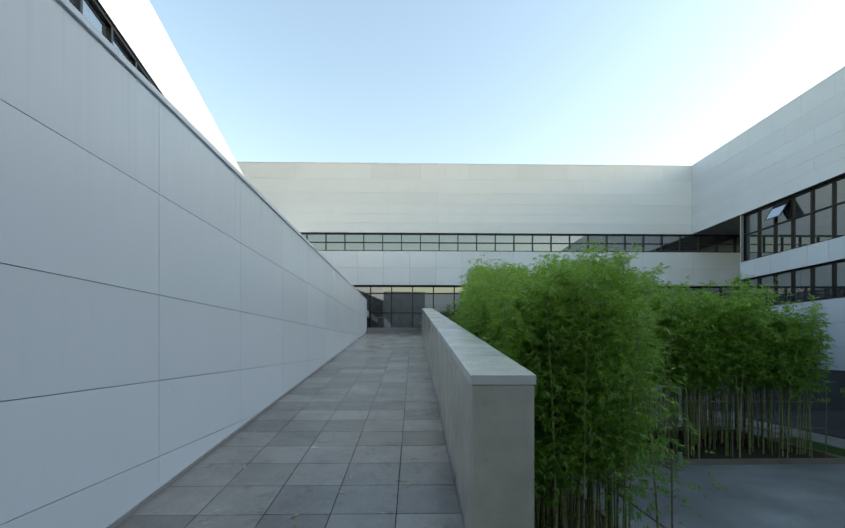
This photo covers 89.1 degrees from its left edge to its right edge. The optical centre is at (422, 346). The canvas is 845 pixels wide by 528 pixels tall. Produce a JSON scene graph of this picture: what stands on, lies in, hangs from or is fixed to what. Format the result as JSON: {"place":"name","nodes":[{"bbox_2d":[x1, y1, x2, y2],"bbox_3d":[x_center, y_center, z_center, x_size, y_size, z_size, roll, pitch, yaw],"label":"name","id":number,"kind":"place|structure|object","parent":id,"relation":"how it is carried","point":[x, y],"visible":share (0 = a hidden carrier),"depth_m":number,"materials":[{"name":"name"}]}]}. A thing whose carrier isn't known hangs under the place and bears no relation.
{"place":"outdoors","nodes":[
{"label":"outdoors","id":0,"kind":"place"},
{"bbox_2d":[75,0,163,95],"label":"window frames","id":1,"kind":"structure","parent":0,"point":[112,29],"depth_m":7.38,"materials":[{"name":"grey metal"}]},
{"bbox_2d":[68,0,138,70],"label":"window glass","id":2,"kind":"object","parent":1,"relation":"attached to","point":[92,17],"depth_m":6.95,"materials":[{"name":"glass"}]},
{"bbox_2d":[98,0,243,175],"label":"exterior wall","id":3,"kind":"structure","parent":0,"point":[139,26],"depth_m":9.30,"materials":[{"name":"white paint"}]},
{"bbox_2d":[197,334,410,527],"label":"joint","id":4,"kind":"object","parent":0,"point":[353,453],"depth_m":4.25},
{"bbox_2d":[107,333,465,527],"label":"base trim","id":5,"kind":"structure","parent":4,"relation":"on","point":[122,518],"depth_m":4.23,"materials":[{"name":"grey"}]},
{"bbox_2d":[115,333,464,527],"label":"ramp tiles","id":6,"kind":"object","parent":4,"relation":"on","point":[275,446],"visible":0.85,"depth_m":4.27,"materials":[{"name":"grey tile"}]},
{"bbox_2d":[422,310,533,527],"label":"ramp parapet","id":7,"kind":"structure","parent":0,"point":[489,432],"depth_m":2.69,"materials":[{"name":"grey concrete"}]},
{"bbox_2d":[421,308,535,384],"bbox_3d":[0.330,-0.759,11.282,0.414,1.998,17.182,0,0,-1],"label":"wall coping","id":8,"kind":"object","parent":7,"relation":"on","point":[478,361],"visible":1,"depth_m":3.41,"materials":[{"name":"grey concrete"}]},
{"bbox_2d":[149,0,844,165],"label":"sky","id":9,"kind":"structure","parent":0,"point":[570,82],"materials":[{"name":"blue"}]},
{"bbox_2d":[300,232,739,327],"bbox_3d":[10.111,-3.499,33.199,49.400,14.250,15.969,0,0,-1],"label":"window glass","id":10,"kind":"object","parent":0,"point":[443,303],"depth_m":25.29,"materials":[{"name":"clear glass"}]},
{"bbox_2d":[237,162,739,285],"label":"wing panels","id":11,"kind":"object","parent":10,"relation":"attached to","point":[430,198],"visible":0.6,"depth_m":25.04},
{"bbox_2d":[255,66,844,165],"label":"roof coping","id":12,"kind":"object","parent":11,"relation":"on","point":[562,164],"visible":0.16,"depth_m":24.91,"materials":[{"name":"grey metal"}]},
{"bbox_2d":[301,233,739,327],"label":"wing window frames","id":13,"kind":"structure","parent":10,"relation":"attached to","point":[513,243],"depth_m":25.22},
{"bbox_2d":[353,285,739,286],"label":"wing soffit","id":14,"kind":"structure","parent":10,"relation":"attached to","point":[460,285],"depth_m":25.10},
{"bbox_2d":[659,450,664,467],"bbox_3d":[7.181,3.361,12.869,0.146,0.530,0.150,0,0,-1],"label":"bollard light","id":15,"kind":"object","parent":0,"point":[663,462],"visible":0.4,"depth_m":12.82,"materials":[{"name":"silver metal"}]},
{"bbox_2d":[677,452,682,470],"bbox_3d":[7.537,3.361,12.576,0.146,0.530,0.150,0,0,-1],"label":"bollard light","id":16,"kind":"object","parent":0,"point":[678,459],"visible":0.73,"depth_m":12.53,"materials":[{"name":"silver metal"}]},
{"bbox_2d":[618,374,744,410],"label":"ramp side wall","id":17,"kind":"structure","parent":0,"point":[680,398],"depth_m":24.11,"materials":[{"name":"grey concrete"}]},
{"bbox_2d":[366,328,421,332],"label":"landing paving","id":18,"kind":"structure","parent":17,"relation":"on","point":[393,330],"depth_m":19.24,"materials":[{"name":"stone"}]},
{"bbox_2d":[741,215,744,293],"bbox_3d":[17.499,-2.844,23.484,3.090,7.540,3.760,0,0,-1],"label":"column","id":19,"kind":"structure","parent":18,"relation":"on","point":[742,239],"depth_m":21.57,"materials":[{"name":"grey metal"}]},
{"bbox_2d":[568,411,844,527],"bbox_3d":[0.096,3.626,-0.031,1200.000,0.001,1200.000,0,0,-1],"label":"ground","id":20,"kind":"structure","parent":0,"point":[797,505],"depth_m":10.31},
{"bbox_2d":[244,338,843,527],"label":"fallen bamboo leaves","id":21,"kind":"object","parent":20,"relation":"on","point":[613,492],"visible":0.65,"depth_m":8.83,"materials":[{"name":"beige plant"}]},
{"bbox_2d":[535,427,834,527],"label":"planter soil","id":22,"kind":"structure","parent":20,"relation":"on","point":[719,451],"depth_m":14.28,"materials":[{"name":"brown soil"}]},
{"bbox_2d":[474,259,821,527],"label":"bamboo stalks","id":23,"kind":"object","parent":22,"relation":"on","point":[691,416],"visible":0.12,"depth_m":13.61,"materials":[{"name":"green plant"}]},
{"bbox_2d":[447,239,844,527],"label":"bamboo leaves","id":24,"kind":"object","parent":23,"relation":"on","point":[539,283],"visible":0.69,"depth_m":6.79,"materials":[{"name":"green plant"}]},
{"bbox_2d":[600,388,826,527],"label":"bamboo trellis","id":25,"kind":"object","parent":22,"relation":"on","point":[732,428],"visible":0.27,"depth_m":13.57,"materials":[{"name":"brown"}]},
{"bbox_2d":[569,425,844,527],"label":"planter kerb","id":26,"kind":"structure","parent":20,"relation":"on","point":[837,459],"depth_m":13.17,"materials":[{"name":"stone"}]},
{"bbox_2d":[685,410,844,448],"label":"wing paving","id":27,"kind":"structure","parent":20,"relation":"on","point":[831,441],"depth_m":17.39,"materials":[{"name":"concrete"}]},
{"bbox_2d":[773,438,844,456],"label":"lawn patch","id":28,"kind":"object","parent":20,"relation":"on","point":[830,449],"visible":0.33,"depth_m":15.20,"materials":[{"name":"green plant"}]},
{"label":"wall","id":29,"kind":"structure","parent":20,"relation":"on"},
{"bbox_2d":[0,263,331,401],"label":"backing wall","id":30,"kind":"structure","parent":29,"relation":"attached to","point":[134,383],"depth_m":3.08,"materials":[{"name":"grey concrete"}]},
{"bbox_2d":[0,0,366,527],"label":"wall panels","id":31,"kind":"object","parent":29,"relation":"attached to","point":[114,171],"visible":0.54,"depth_m":3.12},
{"bbox_2d":[57,0,366,300],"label":"wall coping","id":32,"kind":"object","parent":29,"relation":"on","point":[94,32],"depth_m":3.67,"materials":[{"name":"grey metal"}]},
{"bbox_2d":[740,215,740,297],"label":"notch panels","id":33,"kind":"object","parent":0,"point":[740,242],"visible":0.04,"depth_m":21.59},
{"bbox_2d":[691,177,844,438],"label":"window glass","id":34,"kind":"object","parent":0,"point":[822,231],"depth_m":18.17,"materials":[{"name":"glass"}]},
{"bbox_2d":[692,67,844,370],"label":"wing panels","id":35,"kind":"object","parent":34,"relation":"attached to","point":[795,145],"visible":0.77,"depth_m":18.87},
{"bbox_2d":[692,173,844,234],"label":"wing soffit","id":36,"kind":"structure","parent":34,"relation":"attached to","point":[731,226],"depth_m":23.63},
{"bbox_2d":[744,175,844,307],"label":"wing window frames","id":37,"kind":"structure","parent":34,"relation":"attached to","point":[833,205],"depth_m":18.59,"materials":[{"name":"black metal"}]},
{"bbox_2d":[764,198,790,220],"bbox_3d":[15.961,-6.152,19.302,0.517,0.763,0.840,0,0,-1],"label":"window frame","id":38,"kind":"object","parent":37,"relation":"attached to","point":[780,213],"visible":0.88,"depth_m":18.95,"materials":[{"name":"black metal"}]},
{"bbox_2d":[766,199,788,218],"bbox_3d":[15.951,-6.152,19.301,0.477,0.763,0.840,0,0,-1],"label":"window pane","id":39,"kind":"structure","parent":38,"relation":"in","point":[777,209],"depth_m":19.30,"materials":[{"name":"glass"}]}
]}

